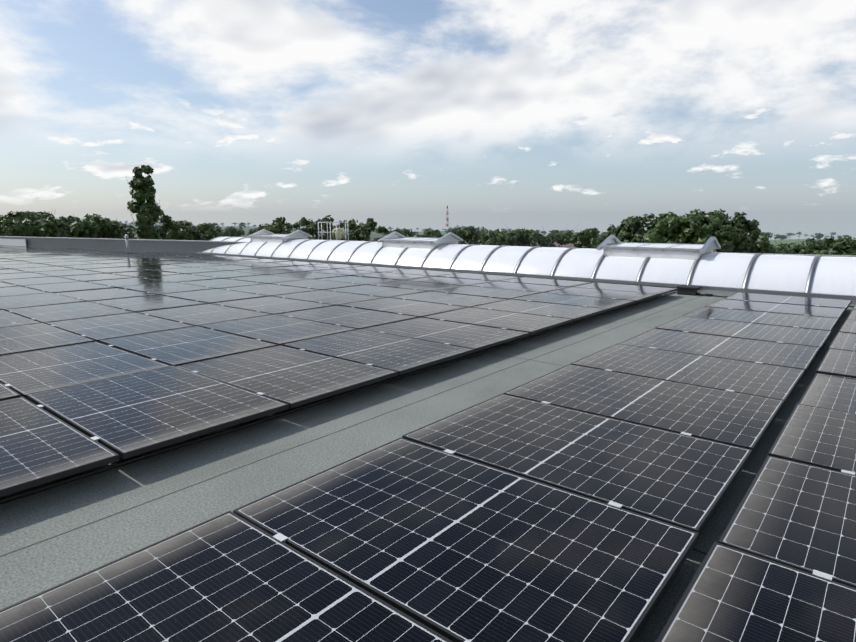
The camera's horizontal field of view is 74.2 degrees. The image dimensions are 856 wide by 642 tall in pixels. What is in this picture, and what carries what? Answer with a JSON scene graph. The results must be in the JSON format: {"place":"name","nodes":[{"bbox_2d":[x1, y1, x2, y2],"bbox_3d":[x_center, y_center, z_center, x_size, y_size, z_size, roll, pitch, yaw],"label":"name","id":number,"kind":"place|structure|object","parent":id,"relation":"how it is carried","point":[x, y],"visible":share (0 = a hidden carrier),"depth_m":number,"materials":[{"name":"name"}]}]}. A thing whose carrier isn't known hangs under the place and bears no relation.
{"place":"outdoors","nodes":[
{"label":"outdoors","id":0,"kind":"place"},
{"bbox_2d":[0,0,855,239],"label":"sky","id":1,"kind":"structure","parent":0,"point":[559,115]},
{"bbox_2d":[123,223,852,252],"bbox_3d":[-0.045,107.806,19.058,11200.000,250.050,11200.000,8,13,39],"label":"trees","id":2,"kind":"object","parent":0,"point":[569,245],"depth_m":618.48,"materials":[{"name":"green plant"}]},
{"bbox_2d":[0,210,72,237],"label":"tree","id":3,"kind":"object","parent":2,"relation":"on","point":[30,224],"visible":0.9,"depth_m":72.27,"materials":[{"name":"green plant"}]},
{"bbox_2d":[56,213,119,237],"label":"tree","id":4,"kind":"object","parent":2,"relation":"on","point":[93,226],"visible":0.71,"depth_m":80.14,"materials":[{"name":"green plant"}]},
{"bbox_2d":[100,220,136,238],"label":"tree","id":5,"kind":"object","parent":2,"relation":"on","point":[124,229],"visible":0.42,"depth_m":85.11,"materials":[{"name":"green plant"}]},
{"bbox_2d":[127,165,164,239],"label":"tree","id":6,"kind":"object","parent":2,"relation":"on","point":[149,211],"visible":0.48,"depth_m":62.54,"materials":[{"name":"green plant"}]},
{"bbox_2d":[154,215,178,239],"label":"tree","id":7,"kind":"object","parent":2,"relation":"on","point":[167,224],"visible":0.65,"depth_m":66.02,"materials":[{"name":"green plant"}]},
{"bbox_2d":[166,220,208,240],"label":"tree","id":8,"kind":"object","parent":2,"relation":"on","point":[185,231],"visible":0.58,"depth_m":84.59,"materials":[{"name":"green plant"}]},
{"bbox_2d":[194,223,223,239],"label":"tree","id":9,"kind":"object","parent":2,"relation":"on","point":[209,231],"visible":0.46,"depth_m":100.59,"materials":[{"name":"green plant"}]},
{"bbox_2d":[264,217,301,233],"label":"tree","id":10,"kind":"object","parent":2,"relation":"on","point":[279,229],"visible":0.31,"depth_m":62.63,"materials":[{"name":"green plant"}]},
{"bbox_2d":[301,215,342,239],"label":"tree","id":11,"kind":"object","parent":2,"relation":"on","point":[312,229],"visible":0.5,"depth_m":63.55,"materials":[{"name":"green plant"}]},
{"bbox_2d":[347,218,376,240],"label":"tree","id":12,"kind":"object","parent":2,"relation":"on","point":[362,232],"visible":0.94,"depth_m":69.86,"materials":[{"name":"green plant"}]},
{"bbox_2d":[0,291,853,641],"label":"flat roof","id":13,"kind":"structure","parent":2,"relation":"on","point":[58,535],"depth_m":3.49,"materials":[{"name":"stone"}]},
{"bbox_2d":[0,291,676,503],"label":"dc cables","id":14,"kind":"object","parent":13,"relation":"on","point":[81,476],"visible":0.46,"depth_m":4.10,"materials":[{"name":"black plastic"}]},
{"bbox_2d":[61,295,659,479],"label":"pv mounting rails","id":15,"kind":"object","parent":13,"relation":"on","point":[121,459],"depth_m":4.21,"materials":[{"name":"metal"}]},
{"bbox_2d":[0,382,20,400],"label":"solar panel","id":16,"kind":"object","parent":15,"relation":"on","point":[6,392],"visible":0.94,"depth_m":4.38,"materials":[{"name":"black glass"}]},
{"bbox_2d":[0,310,40,326],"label":"solar panel","id":17,"kind":"object","parent":15,"relation":"on","point":[7,318],"visible":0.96,"depth_m":7.60,"materials":[{"name":"grey glass"}]},
{"bbox_2d":[0,286,48,296],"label":"solar panel","id":18,"kind":"object","parent":15,"relation":"on","point":[12,290],"visible":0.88,"depth_m":10.71,"materials":[{"name":"grey glass"}]},
{"bbox_2d":[0,272,50,279],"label":"solar panel","id":19,"kind":"object","parent":15,"relation":"on","point":[18,275],"visible":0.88,"depth_m":13.81,"materials":[{"name":"grey glass"}]},
{"bbox_2d":[0,276,77,285],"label":"solar panel","id":20,"kind":"object","parent":15,"relation":"on","point":[35,281],"visible":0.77,"depth_m":12.66,"materials":[{"name":"grey glass"}]},
{"bbox_2d":[0,292,84,309],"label":"solar panel","id":21,"kind":"object","parent":15,"relation":"on","point":[26,300],"visible":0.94,"depth_m":9.49,"materials":[{"name":"grey glass"}]},
{"bbox_2d":[11,266,76,271],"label":"solar panel","id":22,"kind":"object","parent":15,"relation":"on","point":[40,269],"visible":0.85,"depth_m":15.57,"materials":[{"name":"grey glass"}]},
{"bbox_2d":[0,323,94,355],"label":"solar panel","id":23,"kind":"object","parent":15,"relation":"on","point":[25,338],"visible":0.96,"depth_m":6.44,"materials":[{"name":"grey glass"}]},
{"bbox_2d":[0,397,118,496],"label":"solar panel","id":24,"kind":"object","parent":15,"relation":"on","point":[39,445],"visible":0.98,"depth_m":3.32,"materials":[{"name":"black glass"}]},
{"bbox_2d":[33,269,101,275],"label":"solar panel","id":25,"kind":"object","parent":15,"relation":"on","point":[68,272],"visible":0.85,"depth_m":14.65,"materials":[{"name":"grey glass"}]},
{"bbox_2d":[4,301,131,322],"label":"solar panel","id":26,"kind":"object","parent":15,"relation":"on","point":[60,312],"visible":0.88,"depth_m":8.36,"materials":[{"name":"grey glass"}]},
{"bbox_2d":[22,281,115,292],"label":"solar panel","id":27,"kind":"object","parent":15,"relation":"on","point":[67,286],"visible":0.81,"depth_m":11.51,"materials":[{"name":"grey glass"}]},
{"bbox_2d":[0,341,169,397],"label":"solar panel","id":28,"kind":"object","parent":15,"relation":"on","point":[22,374],"visible":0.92,"depth_m":5.22,"materials":[{"name":"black glass"}]},
{"bbox_2d":[56,273,135,280],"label":"solar panel","id":29,"kind":"object","parent":15,"relation":"on","point":[96,277],"visible":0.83,"depth_m":13.41,"materials":[{"name":"grey glass"}]},
{"bbox_2d":[55,288,156,300],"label":"solar panel","id":30,"kind":"object","parent":15,"relation":"on","point":[101,294],"visible":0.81,"depth_m":10.32,"materials":[{"name":"grey glass"}]},
{"bbox_2d":[82,267,148,272],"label":"solar panel","id":31,"kind":"object","parent":15,"relation":"on","point":[116,269],"visible":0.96,"depth_m":15.53,"materials":[{"name":"grey glass"}]},
{"bbox_2d":[45,312,193,341],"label":"solar panel","id":32,"kind":"object","parent":15,"relation":"on","point":[97,328],"visible":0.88,"depth_m":7.25,"materials":[{"name":"grey glass"}]},
{"bbox_2d":[85,277,168,287],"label":"solar panel","id":33,"kind":"object","parent":15,"relation":"on","point":[116,283],"visible":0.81,"depth_m":12.45,"materials":[{"name":"grey glass"}]},
{"bbox_2d":[109,270,182,276],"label":"solar panel","id":34,"kind":"object","parent":15,"relation":"on","point":[149,273],"visible":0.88,"depth_m":14.41,"materials":[{"name":"grey glass"}]},
{"bbox_2d":[89,295,207,311],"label":"solar panel","id":35,"kind":"object","parent":15,"relation":"on","point":[144,303],"visible":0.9,"depth_m":9.30,"materials":[{"name":"grey glass"}]},
{"bbox_2d":[26,365,288,458],"bbox_3d":[-2.037,0.597,4.242,1.722,0.040,1.181,8,13,39],"label":"solar panel","id":36,"kind":"object","parent":15,"relation":"on","point":[129,415],"visible":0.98,"depth_m":4.07,"materials":[{"name":"black glass"}]},
{"bbox_2d":[118,282,215,294],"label":"solar panel","id":37,"kind":"object","parent":15,"relation":"on","point":[165,288],"visible":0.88,"depth_m":11.32,"materials":[{"name":"grey glass"}]},
{"bbox_2d":[139,274,220,281],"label":"solar panel","id":38,"kind":"object","parent":15,"relation":"on","point":[181,277],"visible":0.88,"depth_m":13.35,"materials":[{"name":"grey glass"}]},
{"bbox_2d":[99,326,277,365],"bbox_3d":[-2.646,0.248,6.243,1.722,0.040,1.181,8,13,39],"label":"solar panel","id":39,"kind":"object","parent":15,"relation":"on","point":[181,346],"visible":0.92,"depth_m":6.13,"materials":[{"name":"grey glass"}]},
{"bbox_2d":[155,267,226,273],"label":"solar panel","id":40,"kind":"object","parent":15,"relation":"on","point":[187,270],"visible":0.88,"depth_m":15.19,"materials":[{"name":"grey glass"}]},
{"bbox_2d":[136,303,270,325],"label":"solar panel","id":41,"kind":"object","parent":15,"relation":"on","point":[197,315],"visible":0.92,"depth_m":8.18,"materials":[{"name":"grey glass"}]},
{"bbox_2d":[159,288,268,303],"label":"solar panel","id":42,"kind":"object","parent":15,"relation":"on","point":[208,296],"visible":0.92,"depth_m":10.14,"materials":[{"name":"grey glass"}]},
{"bbox_2d":[177,278,266,288],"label":"solar panel","id":43,"kind":"object","parent":15,"relation":"on","point":[220,283],"visible":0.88,"depth_m":12.12,"materials":[{"name":"grey glass"}]},
{"bbox_2d":[189,271,265,277],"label":"solar panel","id":44,"kind":"object","parent":15,"relation":"on","point":[225,274],"visible":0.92,"depth_m":14.11,"materials":[{"name":"grey glass"}]},
{"bbox_2d":[0,511,468,641],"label":"solar panel","id":45,"kind":"object","parent":15,"relation":"on","point":[229,576],"visible":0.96,"depth_m":1.99,"materials":[{"name":"black glass"}]},
{"bbox_2d":[225,275,306,283],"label":"solar panel","id":46,"kind":"object","parent":15,"relation":"on","point":[267,279],"visible":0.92,"depth_m":13.11,"materials":[{"name":"grey glass"}]},
{"bbox_2d":[230,268,302,274],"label":"solar panel","id":47,"kind":"object","parent":15,"relation":"on","point":[267,271],"visible":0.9,"depth_m":14.96,"materials":[{"name":"grey glass"}]},
{"bbox_2d":[219,284,319,295],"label":"solar panel","id":48,"kind":"object","parent":15,"relation":"on","point":[271,289],"visible":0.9,"depth_m":11.05,"materials":[{"name":"grey glass"}]},
{"bbox_2d":[211,296,334,313],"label":"solar panel","id":49,"kind":"object","parent":15,"relation":"on","point":[272,305],"visible":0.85,"depth_m":9.06,"materials":[{"name":"grey glass"}]},
{"bbox_2d":[198,314,355,345],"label":"solar panel","id":50,"kind":"object","parent":15,"relation":"on","point":[276,329],"visible":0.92,"depth_m":7.03,"materials":[{"name":"grey glass"}]},
{"bbox_2d":[177,345,397,407],"bbox_3d":[-1.289,0.446,5.134,1.722,0.040,1.181,8,13,39],"label":"solar panel","id":51,"kind":"object","parent":15,"relation":"on","point":[292,377],"visible":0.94,"depth_m":4.98,"materials":[{"name":"black glass"}]},
{"bbox_2d":[269,271,348,278],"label":"solar panel","id":52,"kind":"object","parent":15,"relation":"on","point":[310,275],"visible":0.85,"depth_m":13.88,"materials":[{"name":"grey glass"}]},
{"bbox_2d":[269,279,364,289],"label":"solar panel","id":53,"kind":"object","parent":15,"relation":"on","point":[316,284],"visible":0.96,"depth_m":11.88,"materials":[{"name":"glass"}]},
{"bbox_2d":[273,290,385,304],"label":"solar panel","id":54,"kind":"object","parent":15,"relation":"on","point":[331,297],"visible":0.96,"depth_m":10.02,"materials":[{"name":"glass"}]},
{"bbox_2d":[306,269,377,275],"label":"solar panel","id":55,"kind":"object","parent":15,"relation":"on","point":[349,272],"visible":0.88,"depth_m":14.94,"materials":[{"name":"black glass"}]},
{"bbox_2d":[276,305,418,328],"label":"solar panel","id":56,"kind":"object","parent":15,"relation":"on","point":[354,317],"visible":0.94,"depth_m":7.93,"materials":[{"name":"black glass"}]},
{"bbox_2d":[319,276,398,284],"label":"solar panel","id":57,"kind":"object","parent":15,"relation":"on","point":[360,280],"visible":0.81,"depth_m":12.94,"materials":[{"name":"black glass"}]},
{"bbox_2d":[325,285,426,296],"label":"solar panel","id":58,"kind":"object","parent":15,"relation":"on","point":[379,291],"visible":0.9,"depth_m":10.87,"materials":[{"name":"black glass"}]},
{"bbox_2d":[282,329,473,374],"bbox_3d":[-0.537,0.285,6.027,1.722,0.040,1.181,9,13,39],"label":"solar panel","id":59,"kind":"object","parent":15,"relation":"on","point":[400,355],"visible":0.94,"depth_m":5.89,"materials":[{"name":"black glass"}]},
{"bbox_2d":[351,272,433,279],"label":"solar panel","id":60,"kind":"object","parent":15,"relation":"on","point":[395,276],"visible":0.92,"depth_m":13.80,"materials":[{"name":"black glass"}]},
{"bbox_2d":[338,297,466,316],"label":"solar panel","id":61,"kind":"object","parent":15,"relation":"on","point":[406,307],"visible":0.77,"depth_m":8.84,"materials":[{"name":"black glass"}]},
{"bbox_2d":[366,280,462,290],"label":"solar panel","id":62,"kind":"object","parent":15,"relation":"on","point":[418,285],"visible":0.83,"depth_m":11.73,"materials":[{"name":"black glass"}]},
{"bbox_2d":[388,269,460,275],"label":"solar panel","id":63,"kind":"object","parent":15,"relation":"on","point":[423,272],"visible":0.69,"depth_m":14.64,"materials":[{"name":"black glass"}]},
{"bbox_2d":[363,317,529,351],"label":"solar panel","id":64,"kind":"object","parent":15,"relation":"on","point":[476,337],"visible":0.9,"depth_m":6.81,"materials":[{"name":"black glass"}]},
{"bbox_2d":[391,291,506,306],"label":"solar panel","id":65,"kind":"object","parent":15,"relation":"on","point":[452,299],"visible":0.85,"depth_m":9.75,"materials":[{"name":"black glass"}]},
{"bbox_2d":[408,276,493,285],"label":"solar panel","id":66,"kind":"object","parent":15,"relation":"on","point":[451,280],"visible":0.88,"depth_m":12.69,"materials":[{"name":"black glass"}]},
{"bbox_2d":[233,437,698,641],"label":"solar panel","id":67,"kind":"object","parent":15,"relation":"on","point":[448,544],"visible":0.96,"depth_m":2.34,"materials":[{"name":"black glass"}]},
{"bbox_2d":[439,273,520,280],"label":"solar panel","id":68,"kind":"object","parent":15,"relation":"on","point":[480,276],"visible":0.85,"depth_m":13.56,"materials":[{"name":"black glass"}]},
{"bbox_2d":[432,285,540,298],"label":"solar panel","id":69,"kind":"object","parent":15,"relation":"on","point":[489,292],"visible":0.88,"depth_m":10.69,"materials":[{"name":"black glass"}]},
{"bbox_2d":[423,307,572,334],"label":"solar panel","id":70,"kind":"object","parent":15,"relation":"on","point":[525,322],"visible":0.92,"depth_m":7.69,"materials":[{"name":"black glass"}]},
{"bbox_2d":[468,281,567,292],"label":"solar panel","id":71,"kind":"object","parent":15,"relation":"on","point":[521,286],"visible":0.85,"depth_m":11.54,"materials":[{"name":"black glass"}]},
{"bbox_2d":[473,299,607,320],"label":"solar panel","id":72,"kind":"object","parent":15,"relation":"on","point":[574,313],"visible":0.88,"depth_m":8.63,"materials":[{"name":"black glass"}]},
{"bbox_2d":[500,277,593,286],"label":"solar panel","id":73,"kind":"object","parent":15,"relation":"on","point":[555,282],"visible":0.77,"depth_m":12.46,"materials":[{"name":"black glass"}]},
{"bbox_2d":[511,292,634,310],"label":"solar panel","id":74,"kind":"object","parent":15,"relation":"on","point":[596,302],"visible":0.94,"depth_m":9.50,"materials":[{"name":"black glass"}]},
{"bbox_2d":[402,394,751,533],"bbox_3d":[0.879,0.748,3.437,1.722,0.040,1.181,8,13,39],"label":"solar panel","id":75,"kind":"object","parent":15,"relation":"on","point":[684,480],"visible":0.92,"depth_m":3.25,"materials":[{"name":"black glass"}]},
{"bbox_2d":[545,287,658,302],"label":"solar panel","id":76,"kind":"object","parent":15,"relation":"on","point":[618,294],"visible":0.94,"depth_m":10.41,"materials":[{"name":"black glass"}]},
{"bbox_2d":[573,282,677,294],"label":"solar panel","id":77,"kind":"object","parent":15,"relation":"on","point":[635,288],"visible":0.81,"depth_m":11.36,"materials":[{"name":"black glass"}]},
{"bbox_2d":[503,364,783,452],"bbox_3d":[1.628,0.589,4.327,1.722,0.039,1.181,8,13,39],"label":"solar panel","id":78,"kind":"object","parent":15,"relation":"on","point":[732,417],"visible":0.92,"depth_m":4.18,"materials":[{"name":"black glass"}]},
{"bbox_2d":[571,343,804,403],"bbox_3d":[2.377,0.431,5.218,1.722,0.040,1.181,8,13,39],"label":"solar panel","id":79,"kind":"object","parent":15,"relation":"on","point":[761,379],"visible":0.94,"depth_m":5.11,"materials":[{"name":"black glass"}]},
{"bbox_2d":[620,328,819,372],"bbox_3d":[3.129,0.276,6.105,1.722,0.040,1.181,8,13,39],"label":"solar panel","id":80,"kind":"object","parent":15,"relation":"on","point":[777,353],"visible":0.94,"depth_m":6.00,"materials":[{"name":"black glass"}]},
{"bbox_2d":[655,316,831,349],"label":"solar panel","id":81,"kind":"object","parent":15,"relation":"on","point":[776,333],"visible":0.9,"depth_m":6.91,"materials":[{"name":"black glass"}]},
{"bbox_2d":[656,542,855,641],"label":"solar panel","id":82,"kind":"object","parent":15,"relation":"on","point":[730,594],"visible":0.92,"depth_m":1.96,"materials":[{"name":"black glass"}]},
{"bbox_2d":[683,307,838,330],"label":"solar panel","id":83,"kind":"object","parent":15,"relation":"on","point":[796,320],"visible":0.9,"depth_m":7.84,"materials":[{"name":"black glass"}]},
{"bbox_2d":[704,299,845,318],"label":"solar panel","id":84,"kind":"object","parent":15,"relation":"on","point":[832,312],"visible":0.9,"depth_m":8.75,"materials":[{"name":"black glass"}]},
{"bbox_2d":[718,455,855,587],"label":"solar panel","id":85,"kind":"object","parent":15,"relation":"on","point":[798,515],"visible":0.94,"depth_m":2.54,"materials":[{"name":"black glass"}]},
{"bbox_2d":[723,292,851,309],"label":"solar panel","id":86,"kind":"object","parent":15,"relation":"on","point":[814,301],"visible":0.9,"depth_m":9.63,"materials":[{"name":"black glass"}]},
{"bbox_2d":[768,403,855,474],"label":"solar panel","id":87,"kind":"object","parent":15,"relation":"on","point":[818,436],"visible":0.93,"depth_m":3.46,"materials":[{"name":"black glass"}]},
{"bbox_2d":[798,373,855,412],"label":"solar panel","id":88,"kind":"object","parent":15,"relation":"on","point":[833,392],"visible":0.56,"depth_m":4.42,"materials":[{"name":"black glass"}]},
{"bbox_2d":[816,348,855,377],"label":"solar panel","id":89,"kind":"object","parent":15,"relation":"on","point":[839,362],"visible":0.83,"depth_m":5.29,"materials":[{"name":"black glass"}]},
{"bbox_2d":[829,332,855,350],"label":"solar panel","id":90,"kind":"object","parent":15,"relation":"on","point":[844,341],"visible":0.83,"depth_m":6.25,"materials":[{"name":"black glass"}]},
{"bbox_2d":[0,236,855,256],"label":"parapet","id":91,"kind":"structure","parent":13,"relation":"on","point":[153,245],"depth_m":26.73,"materials":[{"name":"grey concrete"}]},
{"bbox_2d":[196,236,855,299],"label":"barrel skylight","id":92,"kind":"object","parent":13,"relation":"on","point":[821,276],"visible":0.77,"depth_m":13.71,"materials":[{"name":"plastic"}]},
{"bbox_2d":[247,229,311,242],"bbox_3d":[-6.039,-3.402,22.973,2.440,0.603,1.400,8,13,39],"label":"roof vent","id":93,"kind":"object","parent":92,"relation":"on","point":[269,236],"visible":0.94,"depth_m":22.50,"materials":[{"name":"white metal"}]},
{"bbox_2d":[377,231,462,248],"bbox_3d":[-0.267,-2.570,18.272,2.440,0.603,1.400,8,13,39],"label":"roof vent","id":94,"kind":"object","parent":92,"relation":"on","point":[394,239],"visible":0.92,"depth_m":17.87,"materials":[{"name":"white metal"}]},
{"bbox_2d":[597,235,720,259],"bbox_3d":[5.505,-1.737,13.572,2.440,0.603,1.400,8,13,39],"label":"roof vent","id":95,"kind":"object","parent":92,"relation":"on","point":[612,246],"visible":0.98,"depth_m":13.22,"materials":[{"name":"white metal"}]},
{"bbox_2d":[676,285,855,304],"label":"curb","id":96,"kind":"structure","parent":13,"relation":"on","point":[689,290],"depth_m":11.40,"materials":[{"name":"grey"}]},
{"bbox_2d":[451,226,483,244],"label":"tree","id":97,"kind":"object","parent":2,"relation":"on","point":[469,235],"visible":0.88,"depth_m":96.97,"materials":[{"name":"green plant"}]},
{"bbox_2d":[474,228,509,245],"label":"tree","id":98,"kind":"object","parent":2,"relation":"on","point":[495,237],"visible":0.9,"depth_m":120.95,"materials":[{"name":"green plant"}]},
{"bbox_2d":[503,222,541,245],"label":"tree","id":99,"kind":"object","parent":2,"relation":"on","point":[519,236],"visible":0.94,"depth_m":129.92,"materials":[{"name":"green plant"}]},
{"bbox_2d":[536,225,577,246],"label":"tree","id":100,"kind":"object","parent":2,"relation":"on","point":[561,237],"visible":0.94,"depth_m":127.67,"materials":[{"name":"green plant"}]},
{"bbox_2d":[570,228,600,248],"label":"tree","id":101,"kind":"object","parent":2,"relation":"on","point":[585,237],"visible":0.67,"depth_m":103.60,"materials":[{"name":"green plant"}]},
{"bbox_2d":[599,213,656,242],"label":"tree","id":102,"kind":"object","parent":2,"relation":"on","point":[631,229],"visible":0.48,"depth_m":55.06,"materials":[{"name":"green plant"}]},
{"bbox_2d":[641,211,713,243],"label":"tree","id":103,"kind":"object","parent":2,"relation":"on","point":[665,227],"visible":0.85,"depth_m":51.21,"materials":[{"name":"green plant"}]},
{"bbox_2d":[676,209,745,252],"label":"tree","id":104,"kind":"object","parent":2,"relation":"on","point":[727,239],"visible":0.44,"depth_m":51.54,"materials":[{"name":"green plant"}]},
{"bbox_2d":[722,211,779,253],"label":"tree","id":105,"kind":"object","parent":2,"relation":"on","point":[756,244],"visible":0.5,"depth_m":52.44,"materials":[{"name":"green plant"}]},
{"bbox_2d":[780,238,829,253],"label":"tree","id":106,"kind":"object","parent":2,"relation":"on","point":[816,245],"visible":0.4,"depth_m":65.67,"materials":[{"name":"green plant"}]},
{"bbox_2d":[806,236,855,254],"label":"tree","id":107,"kind":"object","parent":2,"relation":"on","point":[840,246],"visible":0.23,"depth_m":62.82,"materials":[{"name":"green plant"}]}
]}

